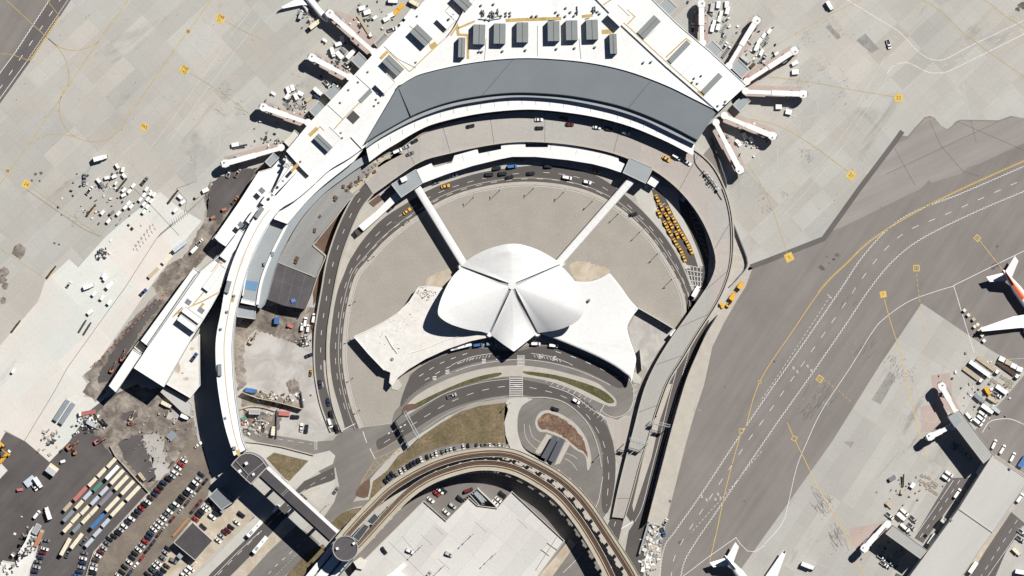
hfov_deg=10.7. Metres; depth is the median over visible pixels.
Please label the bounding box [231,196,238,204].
pickup truck
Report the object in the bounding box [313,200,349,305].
sunken bed
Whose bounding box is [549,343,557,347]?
van
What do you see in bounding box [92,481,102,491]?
shipping container
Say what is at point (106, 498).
box trailer
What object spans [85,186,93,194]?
pickup truck
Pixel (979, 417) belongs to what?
van
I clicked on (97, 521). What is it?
box trailer
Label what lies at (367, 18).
equipment
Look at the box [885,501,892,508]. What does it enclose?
tow tractor
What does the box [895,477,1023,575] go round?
pier service road
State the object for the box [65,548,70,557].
pickup truck
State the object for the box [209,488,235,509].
block
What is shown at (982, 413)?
van
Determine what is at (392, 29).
pickup truck
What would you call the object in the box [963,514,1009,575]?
pier pavement
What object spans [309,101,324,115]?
gate house
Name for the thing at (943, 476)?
van
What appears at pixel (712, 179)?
lettered sign
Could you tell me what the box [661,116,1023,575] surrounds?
taxiway
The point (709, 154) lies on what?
verge asphalt
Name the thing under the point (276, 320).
shipping container
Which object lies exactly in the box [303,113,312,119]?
pickup truck
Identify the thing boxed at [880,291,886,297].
stand mark
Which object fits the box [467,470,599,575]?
guideway road
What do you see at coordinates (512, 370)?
forecourt pavement
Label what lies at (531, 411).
loop road
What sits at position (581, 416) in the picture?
loop kerb
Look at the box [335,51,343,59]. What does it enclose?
baggage cart
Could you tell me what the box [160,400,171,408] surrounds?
box truck
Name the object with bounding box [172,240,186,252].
box trailer
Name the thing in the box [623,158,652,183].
lift lobby
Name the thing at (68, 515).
shipping container
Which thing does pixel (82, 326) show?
belt loader
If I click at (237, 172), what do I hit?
pickup truck
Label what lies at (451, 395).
pickup truck
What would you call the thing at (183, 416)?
box truck
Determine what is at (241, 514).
car
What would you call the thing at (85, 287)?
box truck
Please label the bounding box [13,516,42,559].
rubble heap
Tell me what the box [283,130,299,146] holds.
gate house
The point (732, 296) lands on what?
box truck
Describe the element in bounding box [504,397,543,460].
pale paving
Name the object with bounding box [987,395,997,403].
box truck
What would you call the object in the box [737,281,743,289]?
box truck
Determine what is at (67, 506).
shipping container
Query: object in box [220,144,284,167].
jet bridge
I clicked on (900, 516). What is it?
box truck
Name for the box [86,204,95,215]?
belt loader
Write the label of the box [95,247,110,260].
rubble heap
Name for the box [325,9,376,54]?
jet bridge
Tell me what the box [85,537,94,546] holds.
shipping container
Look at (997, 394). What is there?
pickup truck
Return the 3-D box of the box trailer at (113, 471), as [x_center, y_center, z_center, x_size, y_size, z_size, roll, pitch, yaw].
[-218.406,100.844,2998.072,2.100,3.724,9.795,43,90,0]
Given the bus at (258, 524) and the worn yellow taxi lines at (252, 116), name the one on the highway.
the bus at (258, 524)
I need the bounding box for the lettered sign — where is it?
[705,170,719,189]
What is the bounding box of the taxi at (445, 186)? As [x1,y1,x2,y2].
[441,184,449,188]
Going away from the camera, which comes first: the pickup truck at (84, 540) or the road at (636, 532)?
the pickup truck at (84, 540)
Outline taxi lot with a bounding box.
[652,189,708,291]
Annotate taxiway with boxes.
[0,0,70,102]
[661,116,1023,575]
[833,117,1023,229]
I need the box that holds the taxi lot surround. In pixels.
[631,182,708,299]
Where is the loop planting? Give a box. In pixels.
[538,413,587,456]
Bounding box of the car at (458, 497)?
[456,495,463,501]
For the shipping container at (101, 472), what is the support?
on the construction yard at (74, 475)
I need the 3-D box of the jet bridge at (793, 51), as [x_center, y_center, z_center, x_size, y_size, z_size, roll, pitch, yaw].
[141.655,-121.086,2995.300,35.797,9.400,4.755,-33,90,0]
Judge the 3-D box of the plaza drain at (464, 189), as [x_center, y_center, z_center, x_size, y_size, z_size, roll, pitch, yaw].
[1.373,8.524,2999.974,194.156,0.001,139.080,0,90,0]
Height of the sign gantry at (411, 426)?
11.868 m
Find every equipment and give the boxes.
[58,172,151,241]
[348,0,393,45]
[861,518,910,568]
[876,476,943,505]
[939,352,1010,427]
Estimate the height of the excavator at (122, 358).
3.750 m
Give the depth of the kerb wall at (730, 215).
2997.80 m
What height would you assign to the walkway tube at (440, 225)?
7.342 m
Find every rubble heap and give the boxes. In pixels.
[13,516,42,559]
[37,429,62,455]
[71,414,104,433]
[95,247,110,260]
[121,397,186,487]
[241,411,271,436]
[247,390,311,405]
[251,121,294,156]
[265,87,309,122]
[295,334,310,346]
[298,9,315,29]
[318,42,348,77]
[638,555,656,574]
[640,525,662,568]
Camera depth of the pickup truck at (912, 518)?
2998.97 m
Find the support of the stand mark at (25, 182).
on the ground at (260, 60)
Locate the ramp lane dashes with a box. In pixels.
[320,199,359,419]
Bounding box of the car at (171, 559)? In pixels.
[169,557,177,563]
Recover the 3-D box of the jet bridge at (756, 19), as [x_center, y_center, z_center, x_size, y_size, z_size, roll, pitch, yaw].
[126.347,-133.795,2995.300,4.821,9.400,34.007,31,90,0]
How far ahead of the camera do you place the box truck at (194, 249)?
2997.73 m
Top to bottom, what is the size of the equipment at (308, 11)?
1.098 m
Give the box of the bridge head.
[231,452,268,483]
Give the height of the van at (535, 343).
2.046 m
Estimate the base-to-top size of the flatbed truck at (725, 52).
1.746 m
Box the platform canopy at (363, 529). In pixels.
[353,513,378,541]
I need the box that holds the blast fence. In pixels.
[647,315,717,521]
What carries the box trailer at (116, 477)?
on the construction yard at (74, 475)
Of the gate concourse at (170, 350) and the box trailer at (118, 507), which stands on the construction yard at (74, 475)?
the box trailer at (118, 507)
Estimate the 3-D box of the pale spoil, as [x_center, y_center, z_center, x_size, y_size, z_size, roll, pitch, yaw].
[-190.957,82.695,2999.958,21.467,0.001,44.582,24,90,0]
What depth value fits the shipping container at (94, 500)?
2997.34 m
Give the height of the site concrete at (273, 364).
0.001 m
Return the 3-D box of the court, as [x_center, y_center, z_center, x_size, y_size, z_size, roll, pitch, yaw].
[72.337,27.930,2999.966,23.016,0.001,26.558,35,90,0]
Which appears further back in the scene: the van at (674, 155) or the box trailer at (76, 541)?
the box trailer at (76, 541)
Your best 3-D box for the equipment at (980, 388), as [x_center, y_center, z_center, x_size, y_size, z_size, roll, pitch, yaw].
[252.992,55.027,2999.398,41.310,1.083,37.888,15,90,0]
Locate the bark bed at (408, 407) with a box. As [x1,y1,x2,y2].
[402,404,418,413]
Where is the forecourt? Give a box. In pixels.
[242,343,633,526]
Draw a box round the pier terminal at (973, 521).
[885,410,1023,575]
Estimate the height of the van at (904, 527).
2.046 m
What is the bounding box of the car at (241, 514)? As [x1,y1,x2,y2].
[237,511,244,517]
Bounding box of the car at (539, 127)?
[535,126,543,129]
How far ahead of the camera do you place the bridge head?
2979.00 m
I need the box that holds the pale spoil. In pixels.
[142,409,193,479]
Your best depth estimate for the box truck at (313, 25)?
2996.46 m
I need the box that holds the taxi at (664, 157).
[662,155,670,161]
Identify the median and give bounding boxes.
[233,524,293,575]
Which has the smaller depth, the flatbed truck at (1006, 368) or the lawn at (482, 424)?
the flatbed truck at (1006, 368)
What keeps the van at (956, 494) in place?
on the pier service road at (1002, 534)
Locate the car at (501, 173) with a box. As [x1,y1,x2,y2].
[498,172,506,175]
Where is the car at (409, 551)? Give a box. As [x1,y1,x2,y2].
[405,548,413,553]
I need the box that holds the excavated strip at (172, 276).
[83,154,283,401]
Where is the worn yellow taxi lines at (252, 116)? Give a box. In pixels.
[0,0,1023,496]
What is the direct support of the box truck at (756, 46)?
on the ground at (260, 60)
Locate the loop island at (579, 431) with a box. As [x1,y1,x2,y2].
[535,410,590,469]
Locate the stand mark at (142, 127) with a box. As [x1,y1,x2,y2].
[140,122,148,130]
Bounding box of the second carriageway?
[247,526,318,575]
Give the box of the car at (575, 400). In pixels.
[572,397,579,403]
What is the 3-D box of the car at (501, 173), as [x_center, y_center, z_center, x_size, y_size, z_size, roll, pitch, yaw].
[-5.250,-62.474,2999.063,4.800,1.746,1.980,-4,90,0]
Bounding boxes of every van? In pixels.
[33,510,40,518]
[186,565,194,571]
[272,504,279,512]
[303,317,307,326]
[311,313,315,322]
[327,418,332,427]
[393,148,401,153]
[464,487,472,492]
[473,343,482,346]
[486,341,495,345]
[507,164,516,168]
[531,342,540,345]
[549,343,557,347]
[562,175,571,179]
[672,153,680,160]
[899,507,908,515]
[899,523,908,531]
[941,474,949,481]
[944,470,952,477]
[953,488,960,497]
[965,412,972,421]
[972,417,982,426]
[976,414,984,421]
[978,410,986,416]
[991,439,996,448]
[999,444,1005,453]
[1009,452,1015,461]
[1015,493,1023,502]
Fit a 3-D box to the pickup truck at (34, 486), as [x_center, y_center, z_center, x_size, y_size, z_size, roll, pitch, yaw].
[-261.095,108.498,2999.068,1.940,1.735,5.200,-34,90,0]
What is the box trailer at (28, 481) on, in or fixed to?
on the construction yard at (74, 475)
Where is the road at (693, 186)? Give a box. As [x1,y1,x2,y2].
[364,111,731,517]
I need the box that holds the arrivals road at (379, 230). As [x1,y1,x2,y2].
[330,165,693,427]
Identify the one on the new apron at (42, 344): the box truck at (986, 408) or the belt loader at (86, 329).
the belt loader at (86, 329)
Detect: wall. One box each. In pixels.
[110,446,148,491]
[239,405,274,410]
[242,392,301,408]
[246,441,313,455]
[477,488,496,506]
[638,308,672,328]
[656,149,733,415]
[694,154,721,199]
[711,137,747,285]
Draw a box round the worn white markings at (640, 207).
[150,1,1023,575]
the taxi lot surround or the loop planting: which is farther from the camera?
the taxi lot surround
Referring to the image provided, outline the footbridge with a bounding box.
[258,466,338,541]
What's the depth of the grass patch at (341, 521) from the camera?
2999.96 m
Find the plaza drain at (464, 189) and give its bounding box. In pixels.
[337,176,691,427]
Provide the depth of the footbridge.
2979.40 m
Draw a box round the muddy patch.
[118,410,156,481]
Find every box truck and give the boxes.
[33,476,42,488]
[44,506,51,519]
[83,283,94,289]
[86,420,97,427]
[93,154,107,161]
[106,280,114,288]
[138,472,145,480]
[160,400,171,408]
[180,413,188,419]
[190,245,197,253]
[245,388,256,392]
[271,426,274,435]
[308,19,320,29]
[313,87,322,95]
[330,47,335,57]
[345,48,356,59]
[409,0,419,6]
[691,285,699,297]
[729,292,735,300]
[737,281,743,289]
[740,54,750,63]
[754,42,759,51]
[801,561,814,569]
[826,0,832,10]
[896,512,905,520]
[974,393,984,403]
[980,404,993,414]
[984,387,990,395]
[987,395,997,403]
[990,405,1000,413]
[1012,547,1020,555]
[1015,569,1023,574]
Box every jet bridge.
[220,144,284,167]
[259,103,310,125]
[307,53,352,80]
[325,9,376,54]
[697,0,705,45]
[712,119,743,174]
[720,112,777,139]
[725,15,760,68]
[742,87,808,98]
[743,46,799,84]
[860,520,890,552]
[925,423,955,440]
[937,381,957,412]
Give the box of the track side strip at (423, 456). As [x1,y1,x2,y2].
[380,443,508,487]
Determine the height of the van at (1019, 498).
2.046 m
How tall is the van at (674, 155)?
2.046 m
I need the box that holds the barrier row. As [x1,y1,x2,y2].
[91,291,167,366]
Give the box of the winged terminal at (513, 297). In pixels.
[354,244,641,389]
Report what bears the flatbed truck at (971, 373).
on the pier apron at (842, 471)
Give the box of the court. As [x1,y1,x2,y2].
[627,312,672,370]
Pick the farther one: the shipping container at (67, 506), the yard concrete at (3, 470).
the yard concrete at (3, 470)
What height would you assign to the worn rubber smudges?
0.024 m
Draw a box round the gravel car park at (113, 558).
[85,433,210,575]
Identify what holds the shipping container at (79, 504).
on the construction yard at (74, 475)
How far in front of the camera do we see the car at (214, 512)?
2998.63 m
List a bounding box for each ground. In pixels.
[0,0,1023,575]
[0,243,25,303]
[90,386,196,491]
[97,168,256,383]
[352,457,627,575]
[425,266,456,286]
[570,261,609,281]
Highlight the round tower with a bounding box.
[331,535,358,561]
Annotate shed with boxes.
[174,522,213,562]
[249,410,259,414]
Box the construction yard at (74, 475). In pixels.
[0,384,210,575]
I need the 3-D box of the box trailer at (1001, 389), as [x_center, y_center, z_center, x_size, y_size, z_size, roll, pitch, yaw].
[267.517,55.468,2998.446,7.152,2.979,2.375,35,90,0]
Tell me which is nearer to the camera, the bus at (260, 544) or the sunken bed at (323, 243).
the bus at (260, 544)
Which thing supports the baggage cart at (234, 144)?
on the ground at (260, 60)
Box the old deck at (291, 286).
[267,151,399,309]
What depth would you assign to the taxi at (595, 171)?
2998.99 m
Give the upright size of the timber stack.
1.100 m
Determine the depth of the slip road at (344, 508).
2999.97 m
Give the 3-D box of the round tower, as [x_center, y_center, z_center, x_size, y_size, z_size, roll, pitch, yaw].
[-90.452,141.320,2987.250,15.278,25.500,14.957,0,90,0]
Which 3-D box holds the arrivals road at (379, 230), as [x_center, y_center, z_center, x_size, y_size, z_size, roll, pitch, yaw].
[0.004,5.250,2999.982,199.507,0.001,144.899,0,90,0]
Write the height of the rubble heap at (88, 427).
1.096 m
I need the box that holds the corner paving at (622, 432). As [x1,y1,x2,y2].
[596,410,632,468]
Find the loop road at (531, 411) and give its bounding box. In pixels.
[519,399,596,479]
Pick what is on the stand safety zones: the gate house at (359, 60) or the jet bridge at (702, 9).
the jet bridge at (702, 9)
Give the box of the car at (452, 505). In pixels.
[448,502,456,508]
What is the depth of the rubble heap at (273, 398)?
2999.28 m
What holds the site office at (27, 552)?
on the construction yard at (74, 475)
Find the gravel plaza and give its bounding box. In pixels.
[346,185,682,426]
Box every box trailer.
[23,475,34,487]
[45,466,55,476]
[49,463,58,472]
[53,399,69,421]
[58,402,74,424]
[59,538,71,555]
[70,533,83,549]
[73,486,87,501]
[90,513,105,528]
[99,491,112,505]
[105,465,119,479]
[105,496,119,511]
[109,469,124,484]
[110,501,125,516]
[114,475,128,490]
[120,480,134,494]
[126,485,140,500]
[147,267,158,278]
[161,254,171,264]
[166,431,176,440]
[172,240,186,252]
[404,8,413,19]
[927,533,936,544]
[968,561,978,573]
[969,360,989,376]
[976,463,983,474]
[995,384,1007,394]
[1017,456,1023,467]
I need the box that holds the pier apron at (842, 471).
[741,304,1023,575]
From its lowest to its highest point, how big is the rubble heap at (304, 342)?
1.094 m
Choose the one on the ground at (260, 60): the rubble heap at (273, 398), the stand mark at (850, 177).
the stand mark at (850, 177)
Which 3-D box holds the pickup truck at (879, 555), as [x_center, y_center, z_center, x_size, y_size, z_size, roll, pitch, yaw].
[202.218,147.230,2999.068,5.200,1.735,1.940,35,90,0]
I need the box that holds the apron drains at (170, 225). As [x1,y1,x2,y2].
[12,179,210,460]
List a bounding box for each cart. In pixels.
[231,142,238,146]
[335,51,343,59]
[358,5,365,10]
[363,9,370,14]
[393,9,400,15]
[687,1,738,41]
[710,3,714,11]
[718,123,767,156]
[737,27,775,71]
[776,104,781,108]
[785,109,791,114]
[792,69,798,74]
[998,356,1005,362]
[1004,359,1011,365]
[1010,363,1016,369]
[1016,366,1022,372]
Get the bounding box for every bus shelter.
[542,435,558,458]
[549,437,564,461]
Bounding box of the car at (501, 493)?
[498,490,505,497]
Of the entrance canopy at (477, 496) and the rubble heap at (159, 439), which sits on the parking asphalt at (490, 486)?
the entrance canopy at (477, 496)
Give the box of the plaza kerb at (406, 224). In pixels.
[338,178,690,428]
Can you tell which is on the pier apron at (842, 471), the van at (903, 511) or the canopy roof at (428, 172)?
the van at (903, 511)
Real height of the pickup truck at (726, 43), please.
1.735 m
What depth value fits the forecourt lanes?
2999.97 m
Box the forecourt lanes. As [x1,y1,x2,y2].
[376,346,626,513]
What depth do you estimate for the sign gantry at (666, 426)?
2991.85 m
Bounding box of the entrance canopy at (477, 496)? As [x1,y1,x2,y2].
[469,487,485,504]
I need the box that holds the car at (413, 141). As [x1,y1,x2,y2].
[410,138,417,144]
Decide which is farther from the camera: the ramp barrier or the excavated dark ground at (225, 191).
the excavated dark ground at (225, 191)
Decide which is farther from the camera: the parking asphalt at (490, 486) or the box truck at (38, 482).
the parking asphalt at (490, 486)
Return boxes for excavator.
[0,441,9,456]
[66,441,78,450]
[94,437,105,444]
[120,349,125,361]
[248,332,258,343]
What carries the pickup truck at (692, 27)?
on the ground at (260, 60)
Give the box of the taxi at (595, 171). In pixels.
[591,169,600,173]
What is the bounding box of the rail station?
[306,541,366,575]
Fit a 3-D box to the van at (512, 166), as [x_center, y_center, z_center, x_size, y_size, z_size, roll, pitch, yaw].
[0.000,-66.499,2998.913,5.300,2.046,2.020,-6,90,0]
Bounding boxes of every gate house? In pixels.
[265,153,279,166]
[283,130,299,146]
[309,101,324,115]
[324,83,339,99]
[351,52,366,68]
[374,33,387,46]
[659,0,677,15]
[706,40,722,56]
[732,59,749,78]
[733,94,749,111]
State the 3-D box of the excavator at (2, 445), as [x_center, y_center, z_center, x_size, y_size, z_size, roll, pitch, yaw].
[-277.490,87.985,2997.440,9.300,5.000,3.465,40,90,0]
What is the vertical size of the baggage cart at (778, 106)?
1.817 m
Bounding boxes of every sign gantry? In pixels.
[403,411,419,438]
[650,420,669,427]
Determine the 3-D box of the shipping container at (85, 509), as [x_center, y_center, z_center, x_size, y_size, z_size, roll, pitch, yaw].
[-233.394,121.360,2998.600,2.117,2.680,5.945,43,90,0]
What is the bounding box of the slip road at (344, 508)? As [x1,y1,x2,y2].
[331,500,368,519]
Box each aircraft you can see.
[281,0,327,21]
[710,542,785,575]
[980,256,1023,331]
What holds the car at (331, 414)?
on the ramp
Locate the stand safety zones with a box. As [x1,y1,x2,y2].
[224,4,959,551]
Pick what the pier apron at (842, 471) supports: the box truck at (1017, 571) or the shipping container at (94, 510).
the box truck at (1017, 571)
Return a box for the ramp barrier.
[313,183,373,431]
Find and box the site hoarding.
[639,523,659,553]
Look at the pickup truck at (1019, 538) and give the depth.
2998.84 m
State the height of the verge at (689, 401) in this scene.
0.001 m
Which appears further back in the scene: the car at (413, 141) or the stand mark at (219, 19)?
the stand mark at (219, 19)
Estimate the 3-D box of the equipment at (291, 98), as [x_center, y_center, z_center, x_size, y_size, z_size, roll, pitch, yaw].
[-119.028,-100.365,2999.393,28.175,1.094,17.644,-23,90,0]
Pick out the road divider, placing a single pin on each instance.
(647, 457)
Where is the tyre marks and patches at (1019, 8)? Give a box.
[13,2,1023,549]
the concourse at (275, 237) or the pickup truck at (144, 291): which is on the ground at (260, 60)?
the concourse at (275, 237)
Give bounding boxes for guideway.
[336,445,639,575]
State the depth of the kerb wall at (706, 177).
2991.40 m
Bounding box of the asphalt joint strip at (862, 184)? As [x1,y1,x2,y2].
[748,130,903,270]
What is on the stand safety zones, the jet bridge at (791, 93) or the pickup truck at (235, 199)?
the jet bridge at (791, 93)
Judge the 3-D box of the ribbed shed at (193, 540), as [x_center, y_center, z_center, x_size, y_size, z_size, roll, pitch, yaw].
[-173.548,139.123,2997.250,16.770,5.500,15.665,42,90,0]
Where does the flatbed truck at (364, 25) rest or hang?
on the stand safety zones
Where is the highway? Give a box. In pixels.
[209,467,334,575]
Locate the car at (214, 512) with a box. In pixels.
[212,510,219,516]
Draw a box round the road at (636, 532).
[608,301,708,575]
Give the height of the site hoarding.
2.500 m
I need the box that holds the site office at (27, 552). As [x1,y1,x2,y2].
[0,523,43,575]
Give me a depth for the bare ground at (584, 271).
2999.97 m
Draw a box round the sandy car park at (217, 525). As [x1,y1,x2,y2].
[157,498,253,575]
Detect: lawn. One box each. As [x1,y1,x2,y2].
[266,453,307,480]
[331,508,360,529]
[368,403,507,501]
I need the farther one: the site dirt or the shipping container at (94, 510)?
the site dirt
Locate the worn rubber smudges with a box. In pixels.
[68,15,921,554]
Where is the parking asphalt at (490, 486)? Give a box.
[351,473,601,575]
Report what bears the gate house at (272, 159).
on the excavated strip at (172, 276)
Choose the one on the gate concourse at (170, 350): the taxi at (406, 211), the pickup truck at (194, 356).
the pickup truck at (194, 356)
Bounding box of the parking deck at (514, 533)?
[350,491,564,575]
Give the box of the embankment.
[540,539,575,575]
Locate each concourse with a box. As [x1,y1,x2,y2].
[109,152,316,416]
[237,150,382,318]
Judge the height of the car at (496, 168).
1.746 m
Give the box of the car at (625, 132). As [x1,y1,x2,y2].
[621,130,629,134]
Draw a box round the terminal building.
[286,0,745,175]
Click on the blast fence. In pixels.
(675, 417)
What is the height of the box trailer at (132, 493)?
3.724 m
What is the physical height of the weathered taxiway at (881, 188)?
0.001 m
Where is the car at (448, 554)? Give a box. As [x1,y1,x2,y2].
[444,551,452,556]
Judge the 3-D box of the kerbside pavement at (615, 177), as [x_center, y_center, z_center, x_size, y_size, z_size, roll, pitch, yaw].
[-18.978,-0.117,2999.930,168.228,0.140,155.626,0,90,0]
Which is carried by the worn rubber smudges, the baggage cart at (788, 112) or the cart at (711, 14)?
the baggage cart at (788, 112)
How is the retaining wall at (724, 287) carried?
on the ground at (260, 60)
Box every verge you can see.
[286,544,326,575]
[648,221,751,527]
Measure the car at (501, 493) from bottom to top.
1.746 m
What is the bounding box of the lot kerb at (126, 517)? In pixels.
[90,492,149,575]
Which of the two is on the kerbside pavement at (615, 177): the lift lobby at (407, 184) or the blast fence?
the lift lobby at (407, 184)
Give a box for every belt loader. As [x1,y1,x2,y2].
[11,320,20,331]
[47,266,55,277]
[78,320,86,332]
[83,322,90,334]
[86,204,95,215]
[117,178,126,190]
[168,189,178,203]
[233,144,246,148]
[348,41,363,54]
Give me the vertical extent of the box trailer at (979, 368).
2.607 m
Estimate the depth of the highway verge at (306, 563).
2999.96 m
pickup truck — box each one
[30,482,37,490]
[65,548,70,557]
[80,536,87,545]
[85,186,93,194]
[100,419,107,427]
[140,176,148,184]
[140,288,147,295]
[190,352,197,360]
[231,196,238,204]
[234,168,240,177]
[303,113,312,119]
[323,79,330,87]
[342,62,350,69]
[388,26,396,31]
[447,393,456,397]
[660,527,665,536]
[691,23,694,32]
[722,41,728,50]
[760,53,766,62]
[877,553,885,560]
[879,560,888,567]
[885,512,893,519]
[885,559,893,565]
[886,39,890,48]
[907,522,915,530]
[909,515,917,522]
[992,391,1001,397]
[1016,535,1023,542]
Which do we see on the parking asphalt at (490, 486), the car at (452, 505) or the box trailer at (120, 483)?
the car at (452, 505)
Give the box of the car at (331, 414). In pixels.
[329,410,333,418]
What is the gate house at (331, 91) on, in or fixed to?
on the ground at (260, 60)
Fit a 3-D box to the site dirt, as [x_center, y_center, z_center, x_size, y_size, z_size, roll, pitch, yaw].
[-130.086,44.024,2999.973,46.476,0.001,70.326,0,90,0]
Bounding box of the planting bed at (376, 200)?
[369,195,382,206]
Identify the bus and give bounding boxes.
[246,520,262,537]
[252,536,267,553]
[450,341,471,350]
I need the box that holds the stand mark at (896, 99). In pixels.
[894,94,902,101]
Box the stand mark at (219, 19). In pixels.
[215,13,224,23]
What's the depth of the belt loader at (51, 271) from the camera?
2998.14 m
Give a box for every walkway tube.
[414,186,465,267]
[556,177,634,265]
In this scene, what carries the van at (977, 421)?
on the pier apron at (842, 471)
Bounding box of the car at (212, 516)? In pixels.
[208,513,215,519]
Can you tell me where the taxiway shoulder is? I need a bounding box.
[0,0,48,73]
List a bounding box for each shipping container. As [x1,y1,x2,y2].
[62,522,72,532]
[63,502,72,511]
[63,509,74,521]
[71,513,80,523]
[72,523,81,532]
[75,499,83,508]
[80,505,89,514]
[81,513,90,523]
[83,490,91,500]
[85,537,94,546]
[88,477,97,486]
[89,505,98,515]
[90,495,99,505]
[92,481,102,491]
[93,528,101,537]
[96,467,106,477]
[99,486,108,495]
[101,518,110,527]
[107,457,116,467]
[274,317,279,323]
[278,411,289,415]
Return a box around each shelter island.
[535,434,550,453]
[555,442,569,464]
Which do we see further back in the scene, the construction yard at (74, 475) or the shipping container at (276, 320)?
the construction yard at (74, 475)
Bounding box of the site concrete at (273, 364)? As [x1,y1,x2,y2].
[235,300,326,439]
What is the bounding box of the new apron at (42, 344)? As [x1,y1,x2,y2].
[0,192,200,461]
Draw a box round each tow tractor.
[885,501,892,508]
[887,475,895,481]
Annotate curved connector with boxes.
[215,137,362,455]
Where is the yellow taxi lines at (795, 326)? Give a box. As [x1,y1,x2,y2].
[29,16,1023,575]
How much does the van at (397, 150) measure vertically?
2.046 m
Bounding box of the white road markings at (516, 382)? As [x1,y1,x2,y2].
[0,0,1023,575]
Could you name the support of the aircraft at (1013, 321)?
on the taxiway at (772, 304)
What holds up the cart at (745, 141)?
on the stand safety zones
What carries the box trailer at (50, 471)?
on the construction yard at (74, 475)
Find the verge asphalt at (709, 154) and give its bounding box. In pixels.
[701,145,721,182]
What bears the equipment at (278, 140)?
on the stand safety zones
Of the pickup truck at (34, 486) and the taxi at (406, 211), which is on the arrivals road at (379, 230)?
the taxi at (406, 211)
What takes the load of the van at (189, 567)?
on the sandy car park at (217, 525)
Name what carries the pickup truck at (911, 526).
on the pier apron at (842, 471)
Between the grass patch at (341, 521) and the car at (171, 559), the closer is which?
the car at (171, 559)
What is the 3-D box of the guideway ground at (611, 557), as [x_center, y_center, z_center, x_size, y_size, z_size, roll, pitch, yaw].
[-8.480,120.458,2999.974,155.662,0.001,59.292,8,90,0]
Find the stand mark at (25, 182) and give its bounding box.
[21,179,30,188]
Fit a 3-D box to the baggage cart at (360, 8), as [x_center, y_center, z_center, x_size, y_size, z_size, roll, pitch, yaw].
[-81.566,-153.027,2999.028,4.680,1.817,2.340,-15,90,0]
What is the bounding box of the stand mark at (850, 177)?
[846,170,856,179]
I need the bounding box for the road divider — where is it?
[620,384,671,543]
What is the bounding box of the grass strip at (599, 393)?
[410,371,613,410]
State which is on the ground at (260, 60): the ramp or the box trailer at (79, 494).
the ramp
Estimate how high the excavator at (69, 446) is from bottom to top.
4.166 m
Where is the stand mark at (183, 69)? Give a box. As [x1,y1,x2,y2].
[179,64,189,74]
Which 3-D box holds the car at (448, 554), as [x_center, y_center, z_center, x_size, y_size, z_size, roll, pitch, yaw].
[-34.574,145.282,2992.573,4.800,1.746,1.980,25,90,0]
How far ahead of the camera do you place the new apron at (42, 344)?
2999.99 m
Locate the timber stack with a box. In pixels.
[172,518,188,536]
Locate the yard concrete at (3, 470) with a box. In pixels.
[0,430,7,477]
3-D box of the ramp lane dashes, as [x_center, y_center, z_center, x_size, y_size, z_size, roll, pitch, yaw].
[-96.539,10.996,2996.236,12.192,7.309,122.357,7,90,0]
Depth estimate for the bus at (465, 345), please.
2996.99 m
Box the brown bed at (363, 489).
[355,479,369,497]
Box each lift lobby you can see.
[391,169,422,197]
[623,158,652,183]
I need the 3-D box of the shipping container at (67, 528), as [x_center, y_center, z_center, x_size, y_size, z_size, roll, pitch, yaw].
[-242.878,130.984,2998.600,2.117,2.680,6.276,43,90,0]
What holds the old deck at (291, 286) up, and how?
on the ground at (260, 60)
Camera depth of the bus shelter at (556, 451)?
2996.30 m
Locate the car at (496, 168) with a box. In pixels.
[492,166,500,170]
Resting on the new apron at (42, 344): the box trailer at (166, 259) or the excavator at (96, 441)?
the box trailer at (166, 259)
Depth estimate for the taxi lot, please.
2999.97 m
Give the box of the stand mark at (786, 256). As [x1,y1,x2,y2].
[784,252,793,262]
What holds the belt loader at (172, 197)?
on the ground at (260, 60)
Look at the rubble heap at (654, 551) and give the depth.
2999.12 m
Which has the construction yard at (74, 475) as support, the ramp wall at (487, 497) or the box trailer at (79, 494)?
the box trailer at (79, 494)
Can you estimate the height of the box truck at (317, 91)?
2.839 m
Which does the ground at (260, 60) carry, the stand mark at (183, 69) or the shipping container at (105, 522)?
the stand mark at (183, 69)
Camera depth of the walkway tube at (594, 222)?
2992.70 m
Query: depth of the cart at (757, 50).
2999.41 m
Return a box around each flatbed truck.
[0,449,10,462]
[78,409,95,415]
[357,15,372,37]
[721,45,730,57]
[962,366,982,382]
[976,356,999,373]
[996,360,1019,378]
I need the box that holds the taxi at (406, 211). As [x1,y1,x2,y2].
[403,207,410,214]
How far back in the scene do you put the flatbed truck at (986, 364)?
2998.81 m
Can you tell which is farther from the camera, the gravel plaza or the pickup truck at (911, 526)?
the gravel plaza
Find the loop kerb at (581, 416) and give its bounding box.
[529,397,601,466]
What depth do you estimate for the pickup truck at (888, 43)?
2998.84 m
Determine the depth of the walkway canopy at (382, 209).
2995.00 m
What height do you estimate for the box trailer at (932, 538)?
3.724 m
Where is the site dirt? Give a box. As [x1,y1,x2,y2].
[234,304,315,432]
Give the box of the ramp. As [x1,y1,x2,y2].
[315,184,371,431]
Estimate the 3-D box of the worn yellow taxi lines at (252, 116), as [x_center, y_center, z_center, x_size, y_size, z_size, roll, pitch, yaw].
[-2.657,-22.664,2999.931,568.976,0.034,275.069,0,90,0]
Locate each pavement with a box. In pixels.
[196,516,264,575]
[245,442,334,506]
[323,145,629,429]
[406,365,616,413]
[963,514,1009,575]
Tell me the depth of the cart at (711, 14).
2999.21 m

